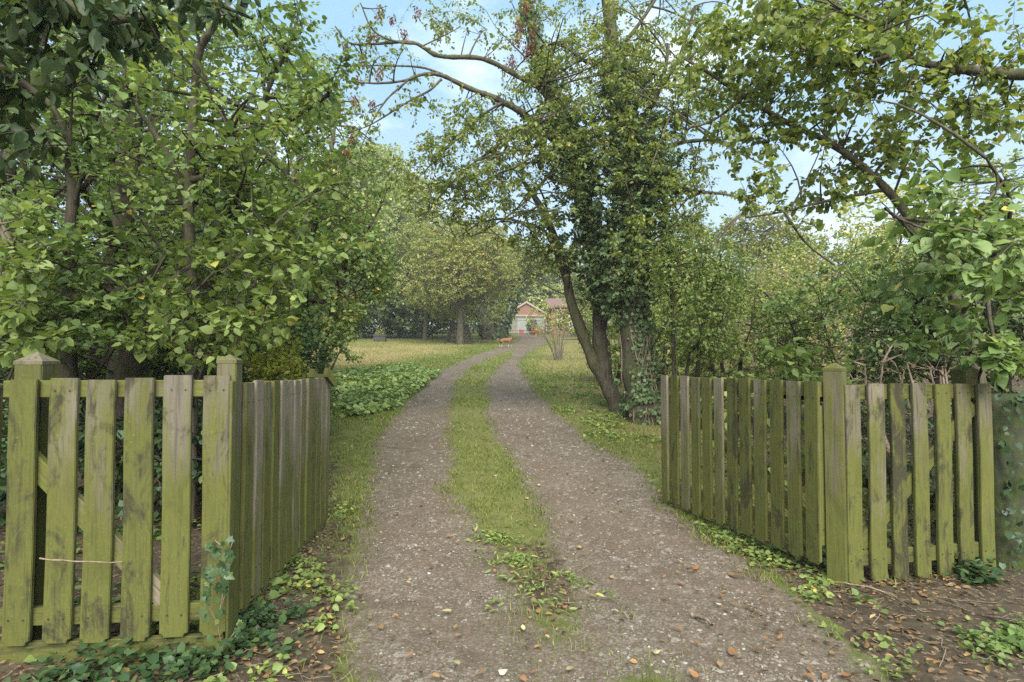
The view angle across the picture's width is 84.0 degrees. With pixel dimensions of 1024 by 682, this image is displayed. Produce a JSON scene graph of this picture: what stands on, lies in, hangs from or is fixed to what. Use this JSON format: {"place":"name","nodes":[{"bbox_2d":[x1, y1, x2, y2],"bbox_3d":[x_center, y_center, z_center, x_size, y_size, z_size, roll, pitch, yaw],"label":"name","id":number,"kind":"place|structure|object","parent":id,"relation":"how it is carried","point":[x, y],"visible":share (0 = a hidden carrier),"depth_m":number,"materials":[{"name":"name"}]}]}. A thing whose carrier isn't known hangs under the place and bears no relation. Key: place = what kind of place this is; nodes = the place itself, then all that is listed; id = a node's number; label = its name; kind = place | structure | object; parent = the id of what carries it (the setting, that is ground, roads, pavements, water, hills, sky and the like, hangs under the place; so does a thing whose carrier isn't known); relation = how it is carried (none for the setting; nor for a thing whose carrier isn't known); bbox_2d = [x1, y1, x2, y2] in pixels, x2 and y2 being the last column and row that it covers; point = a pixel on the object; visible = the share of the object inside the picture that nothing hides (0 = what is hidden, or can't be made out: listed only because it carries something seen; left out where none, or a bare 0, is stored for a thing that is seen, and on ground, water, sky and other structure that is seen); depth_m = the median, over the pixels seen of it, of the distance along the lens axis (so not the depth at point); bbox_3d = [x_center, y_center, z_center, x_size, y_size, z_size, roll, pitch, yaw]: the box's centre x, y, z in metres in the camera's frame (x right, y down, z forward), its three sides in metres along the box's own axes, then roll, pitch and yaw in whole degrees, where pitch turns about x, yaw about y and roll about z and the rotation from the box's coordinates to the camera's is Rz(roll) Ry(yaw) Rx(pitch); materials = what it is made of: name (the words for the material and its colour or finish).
{"place":"outdoors","nodes":[
{"label":"outdoors","id":0,"kind":"place"},
{"bbox_2d":[0,329,1023,681],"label":"ground","id":1,"kind":"structure","parent":0,"point":[988,603],"depth_m":3.23,"materials":[{"name":"brown soil"}]},
{"bbox_2d":[0,383,2,475],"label":"corner post","id":2,"kind":"object","parent":1,"relation":"on","point":[1,399],"visible":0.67,"depth_m":2.54,"materials":[{"name":"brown wood"}]},
{"bbox_2d":[13,352,60,639],"bbox_3d":[-2.200,0.874,2.610,0.121,1.645,0.121,0,-2,-6],"label":"fence post","id":3,"kind":"object","parent":1,"relation":"on","point":[39,365],"visible":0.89,"depth_m":2.58,"materials":[{"name":"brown wood"}]},
{"bbox_2d":[0,180,78,367],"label":"sapling","id":4,"kind":"object","parent":1,"relation":"on","point":[20,321],"visible":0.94,"depth_m":3.69,"materials":[{"name":"green plant"}]},
{"bbox_2d":[0,171,100,419],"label":"holly bush","id":5,"kind":"object","parent":1,"relation":"on","point":[21,190],"visible":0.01,"depth_m":7.05,"materials":[{"name":"green plant"}]},
{"bbox_2d":[0,315,105,466],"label":"undergrowth bush","id":6,"kind":"object","parent":1,"relation":"on","point":[81,414],"visible":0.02,"depth_m":5.80,"materials":[{"name":"green plant"}]},
{"bbox_2d":[0,39,171,401],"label":"sapling","id":7,"kind":"object","parent":1,"relation":"on","point":[70,256],"visible":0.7,"depth_m":4.21,"materials":[{"name":"green plant"}]},
{"bbox_2d":[0,327,184,454],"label":"undergrowth bush","id":8,"kind":"object","parent":1,"relation":"on","point":[93,368],"visible":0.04,"depth_m":6.34,"materials":[{"name":"green plant"}]},
{"bbox_2d":[0,413,202,534],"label":"ivy clump","id":9,"kind":"object","parent":1,"relation":"on","point":[81,444],"visible":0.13,"depth_m":4.28,"materials":[{"name":"green plant"}]},
{"bbox_2d":[0,0,231,377],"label":"ash tree","id":10,"kind":"object","parent":1,"relation":"on","point":[64,38],"visible":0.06,"depth_m":11.10,"materials":[{"name":"green plant"}]},
{"bbox_2d":[0,375,236,662],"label":"picket fence","id":11,"kind":"object","parent":1,"relation":"on","point":[149,593],"visible":0.97,"depth_m":2.49,"materials":[{"name":"green wood"}]},
{"bbox_2d":[39,557,122,562],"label":"dry stalk","id":12,"kind":"object","parent":11,"relation":"on","point":[41,558],"visible":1,"depth_m":2.41,"materials":[{"name":"beige plant"}]},
{"bbox_2d":[0,221,248,408],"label":"holly bush","id":13,"kind":"object","parent":1,"relation":"on","point":[87,372],"visible":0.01,"depth_m":7.15,"materials":[{"name":"green plant"}]},
{"bbox_2d":[0,0,261,189],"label":"overhanging tree","id":14,"kind":"object","parent":1,"relation":"on","point":[99,24],"visible":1,"depth_m":2.56,"materials":[{"name":"green plant"}]},
{"bbox_2d":[78,397,202,505],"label":"ivy clump","id":15,"kind":"object","parent":1,"relation":"on","point":[158,469],"visible":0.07,"depth_m":4.53,"materials":[{"name":"green plant"}]},
{"bbox_2d":[3,593,316,681],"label":"ground ivy","id":16,"kind":"object","parent":1,"relation":"on","point":[179,654],"visible":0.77,"depth_m":2.40,"materials":[{"name":"green plant"}]},
{"bbox_2d":[1,0,324,329],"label":"ash tree","id":17,"kind":"object","parent":1,"relation":"on","point":[163,106],"visible":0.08,"depth_m":11.51,"materials":[{"name":"green plant"}]},
{"bbox_2d":[84,330,276,448],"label":"undergrowth bush","id":18,"kind":"object","parent":1,"relation":"on","point":[161,361],"visible":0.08,"depth_m":6.17,"materials":[{"name":"green plant"}]},
{"bbox_2d":[0,0,380,475],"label":"broadleaf tree","id":19,"kind":"object","parent":1,"relation":"on","point":[312,98],"visible":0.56,"depth_m":4.95,"materials":[{"name":"green plant"}]},
{"bbox_2d":[198,535,243,650],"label":"ivy plant","id":20,"kind":"object","parent":1,"relation":"on","point":[208,574],"visible":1,"depth_m":2.40,"materials":[{"name":"green plant"}]},
{"bbox_2d":[103,0,348,528],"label":"sapling","id":21,"kind":"object","parent":1,"relation":"on","point":[194,360],"visible":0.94,"depth_m":3.93,"materials":[{"name":"green plant"}]},
{"bbox_2d":[216,354,242,635],"bbox_3d":[-1.318,0.880,2.630,0.088,1.637,0.088,0,-2,-7],"label":"gate post","id":22,"kind":"object","parent":1,"relation":"on","point":[230,364],"visible":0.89,"depth_m":2.63,"materials":[{"name":"green wood"}]},
{"bbox_2d":[238,368,337,610],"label":"gate","id":23,"kind":"structure","parent":22,"relation":"attached to","point":[284,469],"depth_m":3.23,"materials":[{"name":"green wood"}]},
{"bbox_2d":[79,12,394,372],"bbox_3d":[-5.829,-3.149,13.259,6.036,8.589,6.251,0,-2,0],"label":"ash tree","id":24,"kind":"object","parent":1,"relation":"on","point":[272,152],"visible":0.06,"depth_m":12.51,"materials":[{"name":"green plant"}]},
{"bbox_2d":[135,208,348,381],"bbox_3d":[-3.779,-0.281,7.837,3.149,3.285,2.003,0,-2,0],"label":"holly bush","id":25,"kind":"object","parent":1,"relation":"on","point":[301,307],"visible":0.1,"depth_m":7.64,"materials":[{"name":"green plant"}]},
{"bbox_2d":[157,322,343,413],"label":"undergrowth bush","id":26,"kind":"object","parent":1,"relation":"on","point":[313,345],"visible":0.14,"depth_m":6.78,"materials":[{"name":"green plant"}]},
{"bbox_2d":[242,337,309,381],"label":"bramble bush","id":27,"kind":"object","parent":1,"relation":"on","point":[278,365],"visible":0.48,"depth_m":5.45,"materials":[{"name":"green plant"}]},
{"bbox_2d":[194,498,365,681],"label":"weeds","id":28,"kind":"object","parent":1,"relation":"on","point":[277,666],"visible":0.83,"depth_m":3.15,"materials":[{"name":"green plant"}]},
{"bbox_2d":[248,317,365,427],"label":"undergrowth bush","id":29,"kind":"object","parent":1,"relation":"on","point":[333,412],"visible":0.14,"depth_m":7.66,"materials":[{"name":"green plant"}]},
{"bbox_2d":[250,63,400,373],"bbox_3d":[-2.957,-1.511,8.676,2.369,5.767,2.228,0,-2,0],"label":"hazel bush","id":30,"kind":"object","parent":1,"relation":"on","point":[380,282],"visible":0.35,"depth_m":8.63,"materials":[{"name":"green plant"}]},
{"bbox_2d":[316,307,374,334],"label":"hedge","id":31,"kind":"object","parent":1,"relation":"on","point":[366,324],"visible":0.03,"depth_m":43.00,"materials":[{"name":"green plant"}]},
{"bbox_2d":[327,145,414,336],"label":"poplar tree","id":32,"kind":"object","parent":1,"relation":"on","point":[398,217],"visible":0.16,"depth_m":50.22,"materials":[{"name":"green plant"}]},
{"bbox_2d":[322,250,422,325],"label":"conifer tree","id":33,"kind":"object","parent":1,"relation":"on","point":[390,303],"visible":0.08,"depth_m":42.75,"materials":[{"name":"green plant"}]},
{"bbox_2d":[373,323,388,341],"bbox_3d":[-8.767,-0.839,38.067,1.049,1.765,0.502,0,-2,0],"label":"planter","id":34,"kind":"object","parent":1,"relation":"on","point":[377,337],"visible":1,"depth_m":37.84,"materials":[{"name":"grey stone"}]},
{"bbox_2d":[355,313,409,336],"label":"hedge","id":35,"kind":"object","parent":1,"relation":"on","point":[368,332],"visible":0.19,"depth_m":48.85,"materials":[{"name":"green plant"}]},
{"bbox_2d":[330,361,440,417],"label":"ground cover","id":36,"kind":"object","parent":1,"relation":"on","point":[360,389],"visible":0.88,"depth_m":12.41,"materials":[{"name":"green plant"}]},
{"bbox_2d":[350,138,444,333],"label":"poplar tree","id":37,"kind":"object","parent":1,"relation":"on","point":[384,151],"visible":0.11,"depth_m":56.57,"materials":[{"name":"green plant"}]},
{"bbox_2d":[358,233,442,337],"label":"conifer tree","id":38,"kind":"object","parent":1,"relation":"on","point":[400,327],"visible":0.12,"depth_m":43.37,"materials":[{"name":"green plant"}]},
{"bbox_2d":[385,309,456,336],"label":"hedge","id":39,"kind":"object","parent":1,"relation":"on","point":[435,329],"visible":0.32,"depth_m":49.74,"materials":[{"name":"green plant"}]},
{"bbox_2d":[388,222,465,339],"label":"maple tree","id":40,"kind":"object","parent":1,"relation":"on","point":[403,256],"visible":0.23,"depth_m":41.53,"materials":[{"name":"green plant"}]},
{"bbox_2d":[423,223,468,332],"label":"birch tree","id":41,"kind":"object","parent":1,"relation":"on","point":[443,305],"depth_m":61.20,"materials":[{"name":"green plant"}]},
{"bbox_2d":[445,324,472,343],"bbox_3d":[-3.523,-0.468,38.243,1.796,1.314,1.796,0,-2,0],"label":"lattice frame","id":42,"kind":"object","parent":1,"relation":"on","point":[449,335],"visible":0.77,"depth_m":37.71,"materials":[{"name":"grey wood"}]},
{"bbox_2d":[392,211,526,344],"bbox_3d":[-3.127,-3.973,36.819,8.586,8.663,8.066,-1,-2,30],"label":"apple tree","id":43,"kind":"object","parent":1,"relation":"on","point":[462,277],"visible":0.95,"depth_m":35.54,"materials":[{"name":"green plant"}]},
{"bbox_2d":[443,313,497,333],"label":"hedge","id":44,"kind":"object","parent":1,"relation":"on","point":[472,325],"visible":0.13,"depth_m":63.76,"materials":[{"name":"green plant"}]},
{"bbox_2d":[449,222,525,337],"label":"maple tree","id":45,"kind":"object","parent":1,"relation":"on","point":[497,284],"visible":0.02,"depth_m":49.47,"materials":[{"name":"green plant"}]},
{"bbox_2d":[438,241,543,339],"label":"ivied tree","id":46,"kind":"object","parent":1,"relation":"on","point":[499,331],"visible":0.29,"depth_m":44.62,"materials":[{"name":"green plant"}]},
{"bbox_2d":[0,359,1023,681],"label":"leaf litter","id":47,"kind":"object","parent":1,"relation":"on","point":[336,635],"visible":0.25,"depth_m":2.88,"materials":[{"name":"brown plant"}]},
{"bbox_2d":[0,383,1023,662],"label":"undergrowth","id":48,"kind":"object","parent":1,"relation":"on","point":[274,591],"visible":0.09,"depth_m":3.17,"materials":[{"name":"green plant"}]},
{"bbox_2d":[0,420,1023,681],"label":"twig litter","id":49,"kind":"object","parent":1,"relation":"on","point":[752,552],"visible":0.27,"depth_m":2.84,"materials":[{"name":"brown wood"}]},
{"bbox_2d":[463,238,568,321],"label":"beech tree","id":50,"kind":"object","parent":1,"relation":"on","point":[547,279],"visible":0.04,"depth_m":80.44,"materials":[{"name":"green plant"}]},
{"bbox_2d":[85,338,949,681],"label":"grass","id":51,"kind":"structure","parent":1,"relation":"on","point":[461,380],"depth_m":6.83,"materials":[{"name":"green plant"}]},
{"bbox_2d":[509,301,546,332],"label":"garage","id":52,"kind":"structure","parent":1,"relation":"on","point":[524,310],"depth_m":66.67,"materials":[{"name":"brick"}]},
{"bbox_2d":[509,317,516,332],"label":"door","id":53,"kind":"structure","parent":52,"relation":"in","point":[514,322],"depth_m":66.66,"materials":[{"name":"beige wood"}]},
{"bbox_2d":[517,317,525,332],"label":"door","id":54,"kind":"structure","parent":52,"relation":"in","point":[521,321],"depth_m":66.66,"materials":[{"name":"grey wood"}]},
{"bbox_2d":[536,317,544,332],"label":"door","id":55,"kind":"structure","parent":52,"relation":"in","point":[539,319],"depth_m":66.66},
{"bbox_2d":[43,272,1023,330],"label":"wood","id":56,"kind":"object","parent":1,"relation":"on","point":[584,320],"depth_m":94.92,"materials":[{"name":"green plant"}]},
{"bbox_2d":[317,0,764,425],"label":"ivied tree","id":57,"kind":"object","parent":1,"relation":"on","point":[642,175],"visible":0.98,"depth_m":8.90,"materials":[{"name":"green plant"}]},
{"bbox_2d":[524,299,574,359],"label":"bare shrub","id":58,"kind":"object","parent":1,"relation":"on","point":[558,354],"visible":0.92,"depth_m":22.30,"materials":[{"name":"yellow plant"}]},
{"bbox_2d":[545,298,569,334],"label":"house","id":59,"kind":"structure","parent":1,"relation":"on","point":[553,301],"depth_m":60.17,"materials":[{"name":"brick"}]},
{"bbox_2d":[505,244,610,319],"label":"beech tree","id":60,"kind":"object","parent":1,"relation":"on","point":[535,297],"visible":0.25,"depth_m":80.67,"materials":[{"name":"green plant"}]},
{"bbox_2d":[551,304,618,338],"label":"hedge","id":61,"kind":"object","parent":1,"relation":"on","point":[569,319],"visible":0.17,"depth_m":44.04,"materials":[{"name":"green plant"}]},
{"bbox_2d":[572,279,620,382],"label":"hazel bush","id":62,"kind":"object","parent":1,"relation":"on","point":[618,373],"visible":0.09,"depth_m":14.45,"materials":[{"name":"green plant"}]},
{"bbox_2d":[561,224,661,336],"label":"beech tree","id":63,"kind":"object","parent":1,"relation":"on","point":[581,280],"visible":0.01,"depth_m":48.93,"materials":[{"name":"green plant"}]},
{"bbox_2d":[531,371,701,447],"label":"weeds","id":64,"kind":"object","parent":1,"relation":"on","point":[585,418],"visible":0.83,"depth_m":9.00,"materials":[{"name":"green plant"}]},
{"bbox_2d":[532,374,701,410],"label":"ground ivy","id":65,"kind":"object","parent":1,"relation":"on","point":[590,394],"visible":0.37,"depth_m":11.95,"materials":[{"name":"green plant"}]},
{"bbox_2d":[606,281,695,389],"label":"hazel bush","id":66,"kind":"object","parent":1,"relation":"on","point":[664,370],"visible":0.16,"depth_m":12.84,"materials":[{"name":"green plant"}]},
{"bbox_2d":[643,213,745,319],"bbox_3d":[8.979,-3.200,30.231,7.049,7.369,8.273,0,-2,0],"label":"maple tree","id":67,"kind":"object","parent":1,"relation":"on","point":[692,237],"visible":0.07,"depth_m":30.01,"materials":[{"name":"green plant"}]},
{"bbox_2d":[648,254,742,364],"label":"hazel bush","id":68,"kind":"object","parent":1,"relation":"on","point":[692,306],"visible":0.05,"depth_m":18.77,"materials":[{"name":"green plant"}]},
{"bbox_2d":[645,228,759,430],"bbox_3d":[2.852,-0.158,8.275,1.908,3.008,1.418,1,-2,-31],"label":"elder bush","id":69,"kind":"object","parent":1,"relation":"on","point":[714,331],"visible":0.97,"depth_m":8.12,"materials":[{"name":"green plant"}]},
{"bbox_2d":[649,240,814,378],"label":"bramble bush","id":70,"kind":"object","parent":1,"relation":"on","point":[748,279],"visible":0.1,"depth_m":13.94,"materials":[{"name":"green plant"}]},
{"bbox_2d":[664,275,830,417],"bbox_3d":[3.704,0.125,8.995,2.580,2.382,1.831,0,-2,0],"label":"hazel bush","id":71,"kind":"object","parent":1,"relation":"on","point":[711,370],"visible":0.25,"depth_m":8.72,"materials":[{"name":"green plant"}]},
{"bbox_2d":[664,199,833,347],"bbox_3d":[11.059,-2.744,27.360,7.350,6.647,8.048,-1,-2,20],"label":"maple tree","id":72,"kind":"object","parent":1,"relation":"on","point":[779,233],"visible":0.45,"depth_m":25.46,"materials":[{"name":"green plant"}]},
{"bbox_2d":[689,337,866,485],"bbox_3d":[2.663,0.705,5.576,1.976,1.500,1.089,0,-2,0],"label":"hazel bush","id":73,"kind":"object","parent":1,"relation":"on","point":[794,369],"visible":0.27,"depth_m":5.54,"materials":[{"name":"green plant"}]},
{"bbox_2d":[716,251,880,399],"bbox_3d":[5.587,-0.288,11.031,3.310,3.009,2.071,0,-2,0],"label":"bramble bush","id":74,"kind":"object","parent":1,"relation":"on","point":[798,279],"visible":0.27,"depth_m":10.92,"materials":[{"name":"green plant"}]},
{"bbox_2d":[694,521,932,664],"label":"weeds","id":75,"kind":"object","parent":1,"relation":"on","point":[826,583],"visible":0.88,"depth_m":3.56,"materials":[{"name":"green plant"}]},
{"bbox_2d":[822,363,848,586],"bbox_3d":[1.925,0.926,3.368,0.103,1.594,0.103,2,-3,-43],"label":"gate post","id":76,"kind":"object","parent":1,"relation":"on","point":[834,379],"visible":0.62,"depth_m":3.34,"materials":[{"name":"green wood"}]},
{"bbox_2d":[661,375,825,564],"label":"gate","id":77,"kind":"structure","parent":76,"relation":"attached to","point":[799,523],"depth_m":3.93,"materials":[{"name":"green wood"}]},
{"bbox_2d":[658,10,1023,391],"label":"lime tree","id":78,"kind":"object","parent":1,"relation":"on","point":[960,232],"visible":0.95,"depth_m":4.39,"materials":[{"name":"green plant"}]},
{"bbox_2d":[746,224,937,375],"bbox_3d":[8.644,-1.017,15.106,5.212,4.078,2.640,0,-2,0],"label":"hazel bush","id":79,"kind":"object","parent":1,"relation":"on","point":[865,253],"visible":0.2,"depth_m":14.79,"materials":[{"name":"green plant"}]},
{"bbox_2d":[751,255,958,432],"bbox_3d":[4.789,0.055,8.001,2.822,2.593,1.878,0,-2,0],"label":"hazel bush","id":80,"kind":"object","parent":1,"relation":"on","point":[823,307],"visible":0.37,"depth_m":7.88,"materials":[{"name":"green plant"}]},
{"bbox_2d":[702,0,1023,160],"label":"overhanging tree","id":81,"kind":"object","parent":1,"relation":"on","point":[879,37],"visible":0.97,"depth_m":4.47,"materials":[{"name":"green plant"}]},
{"bbox_2d":[834,581,896,597],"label":"fallen twig","id":82,"kind":"object","parent":1,"relation":"on","point":[864,586],"visible":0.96,"depth_m":3.21,"materials":[{"name":"beige wood"}]},
{"bbox_2d":[801,399,953,509],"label":"bramble bush","id":83,"kind":"object","parent":1,"relation":"on","point":[888,491],"visible":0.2,"depth_m":4.77,"materials":[{"name":"green plant"}]},
{"bbox_2d":[865,585,930,620],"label":"fallen twig","id":84,"kind":"object","parent":1,"relation":"on","point":[900,601],"visible":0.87,"depth_m":3.02,"materials":[{"name":"brown wood"}]},
{"bbox_2d":[773,178,1023,348],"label":"maple tree","id":85,"kind":"object","parent":1,"relation":"on","point":[845,210],"visible":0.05,"depth_m":24.03,"materials":[{"name":"green plant"}]},
{"bbox_2d":[836,336,995,485],"bbox_3d":[3.929,0.690,5.588,1.426,1.515,0.962,0,-2,0],"label":"dead twig heap","id":86,"kind":"object","parent":1,"relation":"on","point":[941,376],"visible":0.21,"depth_m":5.62,"materials":[{"name":"wood"}]},
{"bbox_2d":[844,383,995,583],"bbox_3d":[2.474,0.842,3.455,1.080,1.176,0.069,0,-2,-11],"label":"picket fence","id":87,"kind":"object","parent":1,"relation":"on","point":[878,555],"visible":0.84,"depth_m":3.42,"materials":[{"name":"green wood"}]},
{"bbox_2d":[820,148,1023,357],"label":"maple tree","id":88,"kind":"object","parent":1,"relation":"on","point":[1005,175],"visible":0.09,"depth_m":18.38,"materials":[{"name":"green plant"}]},
{"bbox_2d":[847,235,1023,439],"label":"holly bush","id":89,"kind":"object","parent":1,"relation":"on","point":[889,327],"visible":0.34,"depth_m":6.33,"materials":[{"name":"green plant"}]},
{"bbox_2d":[894,607,1023,679],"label":"weeds","id":90,"kind":"object","parent":1,"relation":"on","point":[994,637],"visible":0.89,"depth_m":2.62,"materials":[{"name":"green plant"}]},
{"bbox_2d":[950,366,978,560],"bbox_3d":[2.920,0.940,3.648,0.103,1.581,0.103,0,-2,-11],"label":"fence post","id":91,"kind":"object","parent":1,"relation":"on","point":[960,376],"visible":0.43,"depth_m":3.62,"materials":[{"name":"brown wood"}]},
{"bbox_2d":[932,552,1009,587],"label":"ground ivy","id":92,"kind":"object","parent":1,"relation":"on","point":[981,576],"visible":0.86,"depth_m":3.35,"materials":[{"name":"green plant"}]},
{"bbox_2d":[991,391,1023,572],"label":"garden wall","id":93,"kind":"structure","parent":1,"relation":"on","point":[1008,429],"depth_m":3.58,"materials":[{"name":"green concrete"}]},
{"bbox_2d":[1,0,1023,329],"label":"sky","id":94,"kind":"structure","parent":0,"point":[481,75],"materials":[{"name":"blue"}]},
{"bbox_2d":[336,334,910,681],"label":"driveway","id":95,"kind":"structure","parent":0,"point":[483,639],"depth_m":3.48,"materials":[{"name":"grey gravel"}]},
{"bbox_2d":[496,337,515,346],"bbox_3d":[-0.340,0.055,33.219,1.242,0.592,0.267,0,-2,-7],"label":"dog","id":96,"kind":"object","parent":95,"relation":"on","point":[503,340],"visible":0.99,"depth_m":33.13},
{"bbox_2d":[525,319,537,333],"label":"laurel bush","id":97,"kind":"object","parent":95,"relation":"on","point":[528,325],"visible":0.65,"depth_m":62.47,"materials":[{"name":"green plant"}]},
{"bbox_2d":[466,519,613,614],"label":"weeds","id":98,"kind":"object","parent":95,"relation":"on","point":[498,537],"visible":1,"depth_m":3.53,"materials":[{"name":"green plant"}]},
{"bbox_2d":[690,613,712,625],"bbox_3d":[0.955,1.397,2.848,0.030,0.042,0.176,1,-2,-18],"label":"bark chip","id":99,"kind":"object","parent":95,"relation":"on","point":[694,616],"visible":1,"depth_m":2.86,"materials":[{"name":"beige wood"}]},
{"bbox_2d":[728,645,737,654],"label":"fallen leaf","id":100,"kind":"object","parent":95,"relation":"on","point":[731,651],"visible":1,"depth_m":2.53,"materials":[{"name":"orange plant"}]},
{"bbox_2d":[847,648,918,679],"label":"weeds","id":101,"kind":"object","parent":95,"relation":"on","point":[905,666],"visible":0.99,"depth_m":2.38,"materials":[{"name":"green plant"}]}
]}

